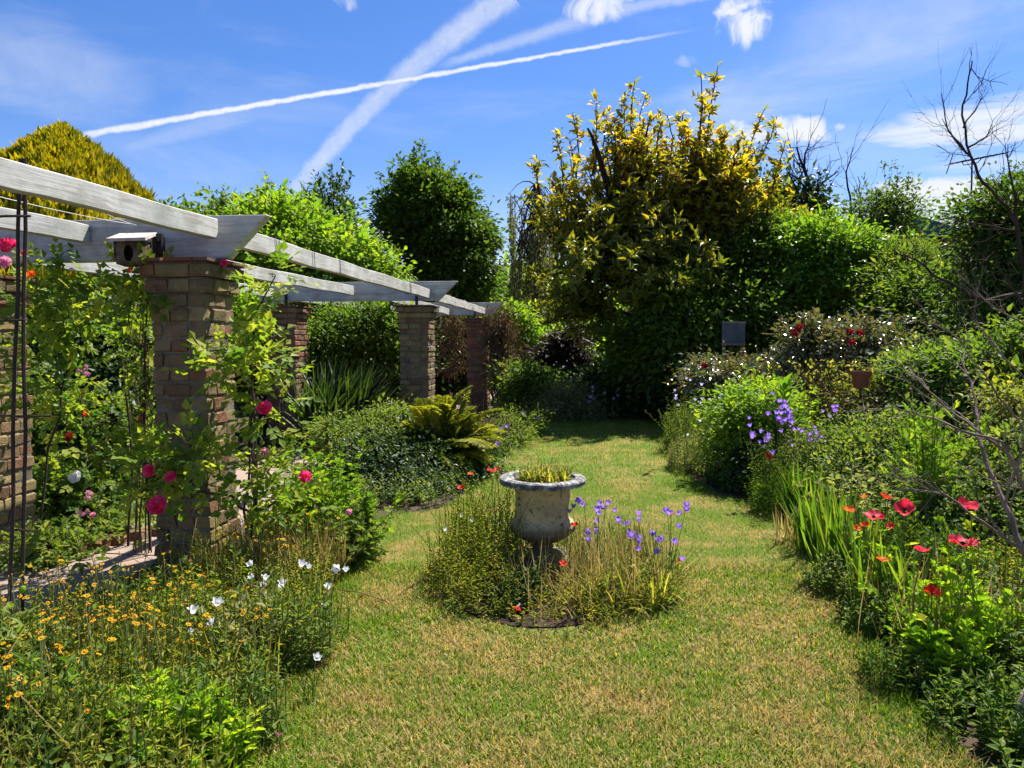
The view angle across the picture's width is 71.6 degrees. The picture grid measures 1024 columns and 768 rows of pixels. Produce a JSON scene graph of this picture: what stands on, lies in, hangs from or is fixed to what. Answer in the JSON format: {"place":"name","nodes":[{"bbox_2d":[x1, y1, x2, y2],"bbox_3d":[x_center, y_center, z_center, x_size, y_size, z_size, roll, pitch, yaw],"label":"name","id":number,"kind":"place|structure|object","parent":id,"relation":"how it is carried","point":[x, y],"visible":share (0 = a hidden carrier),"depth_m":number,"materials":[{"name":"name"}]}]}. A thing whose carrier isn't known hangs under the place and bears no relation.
{"place":"outdoors","nodes":[
{"label":"outdoors","id":0,"kind":"place"},
{"bbox_2d":[0,392,496,623],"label":"path","id":1,"kind":"structure","parent":0,"point":[125,552],"depth_m":4.34,"materials":[{"name":"stone"}]},
{"bbox_2d":[0,158,51,622],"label":"rose support","id":2,"kind":"object","parent":1,"relation":"on","point":[16,320],"visible":0.88,"depth_m":3.39,"materials":[{"name":"metal"}]},
{"bbox_2d":[0,496,158,574],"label":"broad leaf plant","id":3,"kind":"object","parent":1,"relation":"on","point":[57,539],"visible":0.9,"depth_m":4.53,"materials":[{"name":"green plant"}]},
{"bbox_2d":[105,291,156,552],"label":"twining vine","id":4,"kind":"object","parent":1,"relation":"on","point":[139,363],"visible":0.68,"depth_m":4.51,"materials":[{"name":"green plant"}]},
{"bbox_2d":[0,350,1023,767],"bbox_3d":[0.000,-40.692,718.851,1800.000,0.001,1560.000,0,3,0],"label":"ground","id":5,"kind":"structure","parent":0,"point":[742,496],"depth_m":5.96,"materials":[{"name":"soil"}]},
{"bbox_2d":[0,602,98,676],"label":"leafy perennial","id":6,"kind":"object","parent":5,"relation":"on","point":[6,631],"visible":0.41,"depth_m":2.83,"materials":[{"name":"green plant"}]},
{"bbox_2d":[0,638,107,763],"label":"leafy perennial","id":7,"kind":"object","parent":5,"relation":"on","point":[33,667],"visible":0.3,"depth_m":2.44,"materials":[{"name":"green plant"}]},
{"bbox_2d":[0,632,115,767],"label":"yellow daisy plant","id":8,"kind":"object","parent":5,"relation":"on","point":[16,694],"visible":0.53,"depth_m":2.29,"materials":[{"name":"green plant"}]},
{"bbox_2d":[0,118,161,366],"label":"golden cypress","id":9,"kind":"object","parent":5,"relation":"on","point":[64,148],"visible":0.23,"depth_m":11.99,"materials":[{"name":"yellow plant"}]},
{"bbox_2d":[1,601,167,719],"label":"yellow daisy plant","id":10,"kind":"object","parent":5,"relation":"on","point":[44,658],"visible":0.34,"depth_m":2.61,"materials":[{"name":"green plant"}]},
{"bbox_2d":[10,677,176,767],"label":"leafy perennial","id":11,"kind":"object","parent":5,"relation":"on","point":[74,721],"visible":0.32,"depth_m":2.24,"materials":[{"name":"green plant"}]},
{"bbox_2d":[33,450,157,527],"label":"green shrub","id":12,"kind":"object","parent":5,"relation":"on","point":[67,511],"visible":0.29,"depth_m":5.39,"materials":[{"name":"green plant"}]},
{"bbox_2d":[49,569,209,683],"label":"yellow daisy plant","id":13,"kind":"object","parent":5,"relation":"on","point":[150,628],"visible":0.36,"depth_m":2.79,"materials":[{"name":"green plant"}]},
{"bbox_2d":[26,265,241,478],"bbox_3d":[-4.819,-0.147,7.638,3.847,2.411,2.652,2,4,31],"label":"dark shrub","id":14,"kind":"object","parent":5,"relation":"on","point":[109,369],"visible":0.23,"depth_m":7.15,"materials":[{"name":"green plant"}]},
{"bbox_2d":[85,667,210,760],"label":"leafy perennial","id":15,"kind":"object","parent":5,"relation":"on","point":[144,692],"visible":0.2,"depth_m":2.35,"materials":[{"name":"green plant"}]},
{"bbox_2d":[93,553,235,664],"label":"yellow daisy plant","id":16,"kind":"object","parent":5,"relation":"on","point":[181,592],"visible":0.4,"depth_m":3.12,"materials":[{"name":"green plant"}]},
{"bbox_2d":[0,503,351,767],"bbox_3d":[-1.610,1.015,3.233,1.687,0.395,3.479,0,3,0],"label":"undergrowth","id":17,"kind":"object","parent":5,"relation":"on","point":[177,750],"visible":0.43,"depth_m":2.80,"materials":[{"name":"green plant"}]},
{"bbox_2d":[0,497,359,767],"bbox_3d":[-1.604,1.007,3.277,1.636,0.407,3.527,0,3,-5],"label":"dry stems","id":18,"kind":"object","parent":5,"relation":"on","point":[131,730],"visible":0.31,"depth_m":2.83,"materials":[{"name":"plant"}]},
{"bbox_2d":[0,525,360,767],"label":"tall grass","id":19,"kind":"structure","parent":5,"relation":"on","point":[167,664],"depth_m":2.85,"materials":[{"name":"green plant"}]},
{"bbox_2d":[100,586,269,695],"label":"yellow daisy plant","id":20,"kind":"object","parent":5,"relation":"on","point":[186,659],"visible":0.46,"depth_m":2.73,"materials":[{"name":"green plant"}]},
{"bbox_2d":[105,673,266,767],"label":"leafy perennial","id":21,"kind":"object","parent":5,"relation":"on","point":[212,726],"visible":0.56,"depth_m":2.29,"materials":[{"name":"green plant"}]},
{"bbox_2d":[168,632,293,762],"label":"leafy perennial","id":22,"kind":"object","parent":5,"relation":"on","point":[264,695],"visible":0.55,"depth_m":2.49,"materials":[{"name":"green plant"}]},
{"bbox_2d":[194,580,307,668],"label":"leafy perennial","id":23,"kind":"object","parent":5,"relation":"on","point":[239,605],"visible":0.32,"depth_m":3.10,"materials":[{"name":"green plant"}]},
{"bbox_2d":[0,157,504,572],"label":"pergola","id":24,"kind":"object","parent":5,"relation":"on","point":[192,280],"visible":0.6,"depth_m":4.43,"materials":[{"name":"brick"}]},
{"bbox_2d":[0,238,175,550],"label":"climbing rose","id":25,"kind":"object","parent":24,"relation":"attached to","point":[49,335],"visible":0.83,"depth_m":4.51,"materials":[{"name":"green plant"}]},
{"bbox_2d":[29,362,157,525],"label":"climbing rose","id":26,"kind":"object","parent":24,"relation":"attached to","point":[94,452],"visible":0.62,"depth_m":5.60,"materials":[{"name":"green plant"}]},
{"bbox_2d":[106,232,164,266],"bbox_3d":[-2.236,-0.808,4.235,0.260,0.230,0.240,-1,3,-12],"label":"bird box","id":27,"kind":"object","parent":24,"relation":"attached to","point":[125,247],"visible":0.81,"depth_m":4.16,"materials":[{"name":"white wood"}]},
{"bbox_2d":[91,240,351,558],"bbox_3d":[-1.611,0.113,4.051,1.308,1.951,0.926,-3,4,-40],"label":"climbing rose","id":28,"kind":"object","parent":24,"relation":"attached to","point":[175,474],"visible":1,"depth_m":4.04,"materials":[{"name":"green plant"}]},
{"bbox_2d":[234,583,350,676],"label":"leafy perennial","id":29,"kind":"object","parent":5,"relation":"on","point":[323,635],"visible":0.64,"depth_m":3.05,"materials":[{"name":"green plant"}]},
{"bbox_2d":[231,506,360,592],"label":"dry grass tuft","id":30,"kind":"object","parent":5,"relation":"on","point":[342,557],"visible":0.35,"depth_m":4.13,"materials":[{"name":"green plant"}]},
{"bbox_2d":[206,170,421,342],"bbox_3d":[-4.901,-2.201,16.358,6.263,5.500,4.707,0,3,0],"label":"ash tree","id":31,"kind":"object","parent":5,"relation":"on","point":[293,222],"visible":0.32,"depth_m":15.64,"materials":[{"name":"green plant"}]},
{"bbox_2d":[249,439,402,556],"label":"mallow plant","id":32,"kind":"object","parent":5,"relation":"on","point":[338,494],"visible":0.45,"depth_m":4.61,"materials":[{"name":"green plant"}]},
{"bbox_2d":[300,158,369,355],"bbox_3d":[-7.203,-4.086,25.526,4.826,8.105,4.554,0,3,0],"label":"dark tree","id":33,"kind":"object","parent":5,"relation":"on","point":[328,201],"visible":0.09,"depth_m":25.37,"materials":[{"name":"green plant"}]},
{"bbox_2d":[231,256,456,431],"bbox_3d":[-3.107,-0.625,11.334,4.358,2.994,2.809,-1,4,-20],"label":"dark shrub","id":34,"kind":"object","parent":5,"relation":"on","point":[310,373],"visible":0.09,"depth_m":10.92,"materials":[{"name":"green plant"}]},
{"bbox_2d":[299,491,394,570],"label":"mallow plant","id":35,"kind":"object","parent":5,"relation":"on","point":[368,548],"visible":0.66,"depth_m":4.40,"materials":[{"name":"green plant"}]},
{"bbox_2d":[278,351,418,451],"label":"strap leaf clump","id":36,"kind":"object","parent":5,"relation":"on","point":[344,393],"visible":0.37,"depth_m":9.01,"materials":[{"name":"green plant"}]},
{"bbox_2d":[290,392,420,475],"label":"variegated shrub","id":37,"kind":"object","parent":5,"relation":"on","point":[332,432],"visible":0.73,"depth_m":7.49,"materials":[{"name":"green plant"}]},
{"bbox_2d":[305,301,439,390],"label":"shrub","id":38,"kind":"object","parent":5,"relation":"on","point":[353,332],"visible":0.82,"depth_m":10.49,"materials":[{"name":"green plant"}]},
{"bbox_2d":[326,411,517,498],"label":"dark shrub","id":39,"kind":"object","parent":5,"relation":"on","point":[380,449],"visible":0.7,"depth_m":6.90,"materials":[{"name":"green plant"}]},
{"bbox_2d":[357,137,517,321],"bbox_3d":[-2.085,-3.014,18.740,4.487,6.880,3.804,0,3,0],"label":"hawthorn tree","id":40,"kind":"object","parent":5,"relation":"on","point":[443,227],"visible":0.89,"depth_m":18.00,"materials":[{"name":"green plant"}]},
{"bbox_2d":[354,411,536,506],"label":"undergrowth","id":41,"kind":"object","parent":5,"relation":"on","point":[409,489],"visible":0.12,"depth_m":6.28,"materials":[{"name":"green plant"}]},
{"bbox_2d":[402,385,507,469],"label":"fern","id":42,"kind":"object","parent":5,"relation":"on","point":[441,410],"visible":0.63,"depth_m":7.34,"materials":[{"name":"green plant"}]},
{"bbox_2d":[434,300,486,400],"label":"dark shrub","id":43,"kind":"object","parent":5,"relation":"on","point":[460,385],"visible":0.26,"depth_m":16.70,"materials":[{"name":"green plant"}]},
{"bbox_2d":[435,294,528,407],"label":"vine","id":44,"kind":"object","parent":5,"relation":"on","point":[498,337],"visible":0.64,"depth_m":14.32,"materials":[{"name":"brown plant"}]},
{"bbox_2d":[480,291,547,370],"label":"border shrub","id":45,"kind":"object","parent":5,"relation":"on","point":[530,321],"visible":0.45,"depth_m":16.57,"materials":[{"name":"green plant"}]},
{"bbox_2d":[479,397,556,455],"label":"catmint clump","id":46,"kind":"object","parent":5,"relation":"on","point":[508,436],"visible":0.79,"depth_m":9.54,"materials":[{"name":"green plant"}]},
{"bbox_2d":[476,353,572,417],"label":"border shrub","id":47,"kind":"object","parent":5,"relation":"on","point":[521,383],"visible":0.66,"depth_m":13.26,"materials":[{"name":"green plant"}]},
{"bbox_2d":[505,181,561,325],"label":"weeping birch","id":48,"kind":"object","parent":5,"relation":"on","point":[533,250],"visible":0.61,"depth_m":23.36,"materials":[{"name":"green plant"}]},
{"bbox_2d":[521,321,601,381],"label":"border shrub","id":49,"kind":"object","parent":5,"relation":"on","point":[561,350],"visible":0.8,"depth_m":14.67,"materials":[{"name":"purple plant"}]},
{"bbox_2d":[520,372,615,421],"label":"border shrub","id":50,"kind":"object","parent":5,"relation":"on","point":[567,404],"visible":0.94,"depth_m":12.67,"materials":[{"name":"green plant"}]},
{"bbox_2d":[559,350,645,419],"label":"border shrub","id":51,"kind":"object","parent":5,"relation":"on","point":[610,391],"visible":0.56,"depth_m":12.91,"materials":[{"name":"green plant"}]},
{"bbox_2d":[520,60,794,414],"bbox_3d":[2.730,-2.733,12.981,5.196,6.741,4.068,0,3,0],"label":"magnolia tree","id":52,"kind":"object","parent":5,"relation":"on","point":[617,233],"visible":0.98,"depth_m":12.88,"materials":[{"name":"yellow plant"}]},
{"bbox_2d":[645,377,722,450],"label":"bellflower clump","id":53,"kind":"object","parent":5,"relation":"on","point":[687,418],"visible":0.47,"depth_m":8.97,"materials":[{"name":"green plant"}]},
{"bbox_2d":[566,238,813,418],"bbox_3d":[3.418,-0.986,12.780,4.868,3.531,3.668,0,3,0],"label":"laurel bush","id":54,"kind":"object","parent":5,"relation":"on","point":[673,314],"visible":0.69,"depth_m":12.05,"materials":[{"name":"green plant"}]},
{"bbox_2d":[661,340,807,415],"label":"rose bush","id":55,"kind":"object","parent":5,"relation":"on","point":[697,374],"visible":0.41,"depth_m":10.02,"materials":[{"name":"green plant"}]},
{"bbox_2d":[695,425,798,493],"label":"border shrub","id":56,"kind":"object","parent":5,"relation":"on","point":[742,464],"visible":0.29,"depth_m":6.67,"materials":[{"name":"green plant"}]},
{"bbox_2d":[698,194,813,364],"bbox_3d":[4.503,-1.442,13.117,3.282,4.214,2.916,-2,4,-36],"label":"hazel tree","id":57,"kind":"object","parent":5,"relation":"on","point":[746,251],"visible":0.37,"depth_m":12.49,"materials":[{"name":"green plant"}]},
{"bbox_2d":[678,357,838,490],"bbox_3d":[2.514,0.382,7.133,1.677,1.312,1.508,0,3,0],"label":"border shrub","id":58,"kind":"object","parent":5,"relation":"on","point":[754,402],"visible":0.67,"depth_m":6.93,"materials":[{"name":"green plant"}]},
{"bbox_2d":[743,399,813,502],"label":"bellflower clump","id":59,"kind":"object","parent":5,"relation":"on","point":[767,437],"visible":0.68,"depth_m":6.11,"materials":[{"name":"green plant"}]},
{"bbox_2d":[740,458,848,518],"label":"grass clump","id":60,"kind":"object","parent":5,"relation":"on","point":[769,496],"visible":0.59,"depth_m":5.73,"materials":[{"name":"green plant"}]},
{"bbox_2d":[744,300,869,412],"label":"rose bush","id":61,"kind":"object","parent":5,"relation":"on","point":[802,334],"visible":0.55,"depth_m":9.03,"materials":[{"name":"green plant"}]},
{"bbox_2d":[777,474,860,557],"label":"iris plant","id":62,"kind":"object","parent":5,"relation":"on","point":[806,517],"visible":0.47,"depth_m":4.71,"materials":[{"name":"green plant"}]},
{"bbox_2d":[747,341,894,435],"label":"twiggy shrub","id":63,"kind":"object","parent":5,"relation":"on","point":[822,383],"visible":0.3,"depth_m":7.48,"materials":[{"name":"green plant"}]},
{"bbox_2d":[769,99,886,226],"bbox_3d":[7.423,-3.579,16.776,2.490,5.959,1.848,2,4,29],"label":"bare tree","id":64,"kind":"object","parent":5,"relation":"on","point":[818,188],"visible":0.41,"depth_m":16.65,"materials":[{"name":"brown plant"}]},
{"bbox_2d":[800,546,875,599],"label":"leafy weed","id":65,"kind":"object","parent":5,"relation":"on","point":[822,579],"visible":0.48,"depth_m":3.92,"materials":[{"name":"green plant"}]},
{"bbox_2d":[671,385,1023,767],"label":"undergrowth","id":66,"kind":"object","parent":5,"relation":"on","point":[1001,742],"visible":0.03,"depth_m":3.52,"materials":[{"name":"green plant"}]},
{"bbox_2d":[744,199,956,391],"bbox_3d":[5.725,-1.258,12.572,3.497,3.920,3.339,0,3,0],"label":"laurel tree","id":67,"kind":"object","parent":5,"relation":"on","point":[828,248],"visible":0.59,"depth_m":11.87,"materials":[{"name":"green plant"}]},
{"bbox_2d":[800,487,900,582],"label":"iris plant","id":68,"kind":"object","parent":5,"relation":"on","point":[831,542],"visible":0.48,"depth_m":4.17,"materials":[{"name":"green plant"}]},
{"bbox_2d":[795,457,909,528],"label":"pale leaf plant","id":69,"kind":"object","parent":5,"relation":"on","point":[837,489],"visible":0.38,"depth_m":5.06,"materials":[{"name":"green plant"}]},
{"bbox_2d":[746,388,970,509],"bbox_3d":[3.030,0.562,6.395,2.088,1.052,2.097,-2,4,-28],"label":"border shrub","id":70,"kind":"object","parent":5,"relation":"on","point":[851,449],"visible":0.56,"depth_m":6.12,"materials":[{"name":"green plant"}]},
{"bbox_2d":[780,306,944,396],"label":"rose bush","id":71,"kind":"object","parent":5,"relation":"on","point":[860,335],"visible":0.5,"depth_m":8.58,"materials":[{"name":"green plant"}]},
{"bbox_2d":[830,160,945,255],"bbox_3d":[7.689,-2.090,15.003,2.558,5.249,2.689,0,3,0],"label":"airy tree","id":72,"kind":"object","parent":5,"relation":"on","point":[890,208],"visible":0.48,"depth_m":14.41,"materials":[{"name":"green plant"}]},
{"bbox_2d":[834,507,943,615],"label":"iris plant","id":73,"kind":"object","parent":5,"relation":"on","point":[859,568],"visible":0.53,"depth_m":3.64,"materials":[{"name":"green plant"}]},
{"bbox_2d":[834,577,943,643],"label":"leafy weed","id":74,"kind":"object","parent":5,"relation":"on","point":[869,625],"visible":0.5,"depth_m":3.42,"materials":[{"name":"green plant"}]},
{"bbox_2d":[832,225,957,336],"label":"tall shrub","id":75,"kind":"object","parent":5,"relation":"on","point":[901,245],"visible":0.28,"depth_m":11.11,"materials":[{"name":"green plant"}]},
{"bbox_2d":[832,226,1002,349],"bbox_3d":[6.515,-0.739,10.225,3.183,3.123,3.630,-1,4,-21],"label":"dark shrub","id":76,"kind":"object","parent":5,"relation":"on","point":[899,289],"visible":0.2,"depth_m":10.21,"materials":[{"name":"green plant"}]},
{"bbox_2d":[819,233,1023,558],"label":"bare shrub","id":77,"kind":"object","parent":5,"relation":"on","point":[978,434],"visible":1,"depth_m":3.19,"materials":[{"name":"grey plant"}]},
{"bbox_2d":[852,632,990,704],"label":"leafy weed","id":78,"kind":"object","parent":5,"relation":"on","point":[872,658],"visible":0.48,"depth_m":2.85,"materials":[{"name":"green plant"}]},
{"bbox_2d":[840,314,1004,431],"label":"border shrub","id":79,"kind":"object","parent":5,"relation":"on","point":[900,386],"visible":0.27,"depth_m":6.94,"materials":[{"name":"green plant"}]},
{"bbox_2d":[825,535,1020,657],"bbox_3d":[2.066,0.957,3.224,0.980,0.513,0.974,0,3,0],"label":"dry grass tuft","id":80,"kind":"object","parent":5,"relation":"on","point":[898,593],"visible":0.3,"depth_m":3.25,"materials":[{"name":"green plant"}]},
{"bbox_2d":[896,395,960,533],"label":"pointed leaf perennial","id":81,"kind":"object","parent":5,"relation":"on","point":[938,434],"visible":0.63,"depth_m":4.71,"materials":[{"name":"green plant"}]},
{"bbox_2d":[861,408,1023,563],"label":"border shrub","id":82,"kind":"object","parent":5,"relation":"on","point":[993,502],"visible":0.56,"depth_m":4.60,"materials":[{"name":"green plant"}]},
{"bbox_2d":[862,42,1023,313],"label":"bare tree","id":83,"kind":"object","parent":5,"relation":"on","point":[1014,218],"visible":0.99,"depth_m":5.08,"materials":[{"name":"brown plant"}]},
{"bbox_2d":[900,600,997,692],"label":"poppy foliage","id":84,"kind":"object","parent":5,"relation":"on","point":[964,640],"visible":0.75,"depth_m":2.79,"materials":[{"name":"green plant"}]},
{"bbox_2d":[888,636,1016,706],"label":"leafy weed","id":85,"kind":"object","parent":5,"relation":"on","point":[916,672],"visible":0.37,"depth_m":2.81,"materials":[{"name":"green plant"}]},
{"bbox_2d":[885,298,1023,464],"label":"border shrub","id":86,"kind":"object","parent":5,"relation":"on","point":[999,365],"visible":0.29,"depth_m":6.44,"materials":[{"name":"green plant"}]},
{"bbox_2d":[903,160,1023,348],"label":"elder tree","id":87,"kind":"object","parent":5,"relation":"on","point":[989,283],"visible":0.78,"depth_m":8.26,"materials":[{"name":"green plant"}]},
{"bbox_2d":[916,656,1023,762],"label":"leafy weed","id":88,"kind":"object","parent":5,"relation":"on","point":[998,728],"visible":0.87,"depth_m":2.49,"materials":[{"name":"green plant"}]},
{"bbox_2d":[930,511,1010,656],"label":"poppy foliage","id":89,"kind":"object","parent":5,"relation":"on","point":[949,599],"visible":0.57,"depth_m":3.00,"materials":[{"name":"green plant"}]},
{"bbox_2d":[936,358,1023,436],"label":"border shrub","id":90,"kind":"object","parent":5,"relation":"on","point":[1017,392],"visible":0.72,"depth_m":5.58,"materials":[{"name":"green plant"}]},
{"bbox_2d":[0,0,1023,285],"label":"sky","id":91,"kind":"structure","parent":0,"point":[185,93],"materials":[{"name":"blue"}]},
{"bbox_2d":[224,416,990,767],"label":"lawn","id":92,"kind":"structure","parent":0,"point":[713,554],"depth_m":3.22,"materials":[{"name":"green plant"}]},
{"bbox_2d":[447,549,663,626],"bbox_3d":[0.269,1.149,4.130,1.312,0.001,1.325,0,3,0],"label":"flower bed","id":93,"kind":"object","parent":92,"relation":"on","point":[504,619],"visible":0.27,"depth_m":3.64,"materials":[{"name":"soil"}]},
{"bbox_2d":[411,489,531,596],"bbox_3d":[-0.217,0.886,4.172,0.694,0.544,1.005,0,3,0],"label":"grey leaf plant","id":94,"kind":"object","parent":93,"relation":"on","point":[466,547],"visible":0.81,"depth_m":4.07,"materials":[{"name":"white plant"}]},
{"bbox_2d":[435,553,529,615],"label":"weed clump","id":95,"kind":"object","parent":93,"relation":"on","point":[477,592],"visible":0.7,"depth_m":3.72,"materials":[{"name":"green plant"}]},
{"bbox_2d":[443,459,526,569],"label":"meadow grass","id":96,"kind":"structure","parent":93,"relation":"on","point":[508,502],"depth_m":4.44,"materials":[{"name":"green plant"}]},
{"bbox_2d":[484,557,556,611],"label":"leafy weed","id":97,"kind":"object","parent":93,"relation":"on","point":[532,582],"visible":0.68,"depth_m":3.77,"materials":[{"name":"green plant"}]},
{"bbox_2d":[499,469,585,580],"bbox_3d":[0.184,0.853,4.307,0.524,0.599,0.524,0,3,0],"label":"stone urn","id":98,"kind":"object","parent":93,"relation":"on","point":[548,502],"visible":0.77,"depth_m":4.16,"materials":[{"name":"stone"}]},
{"bbox_2d":[418,515,701,635],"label":"bed edge weeds","id":99,"kind":"object","parent":93,"relation":"on","point":[543,599],"visible":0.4,"depth_m":3.74,"materials":[{"name":"green plant"}]},
{"bbox_2d":[495,524,640,620],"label":"dry grass tuft","id":100,"kind":"object","parent":93,"relation":"on","point":[545,575],"visible":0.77,"depth_m":3.76,"materials":[{"name":"green plant"}]},
{"bbox_2d":[546,500,686,593],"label":"dry grass tuft","id":101,"kind":"object","parent":93,"relation":"on","point":[580,554],"visible":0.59,"depth_m":4.04,"materials":[{"name":"green plant"}]},
{"bbox_2d":[532,540,709,622],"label":"iris clump","id":102,"kind":"object","parent":93,"relation":"on","point":[652,592],"visible":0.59,"depth_m":3.77,"materials":[{"name":"green plant"}]},
{"bbox_2d":[567,497,689,598],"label":"bellflower clump","id":103,"kind":"object","parent":93,"relation":"on","point":[631,535],"visible":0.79,"depth_m":4.07,"materials":[{"name":"purple plant"}]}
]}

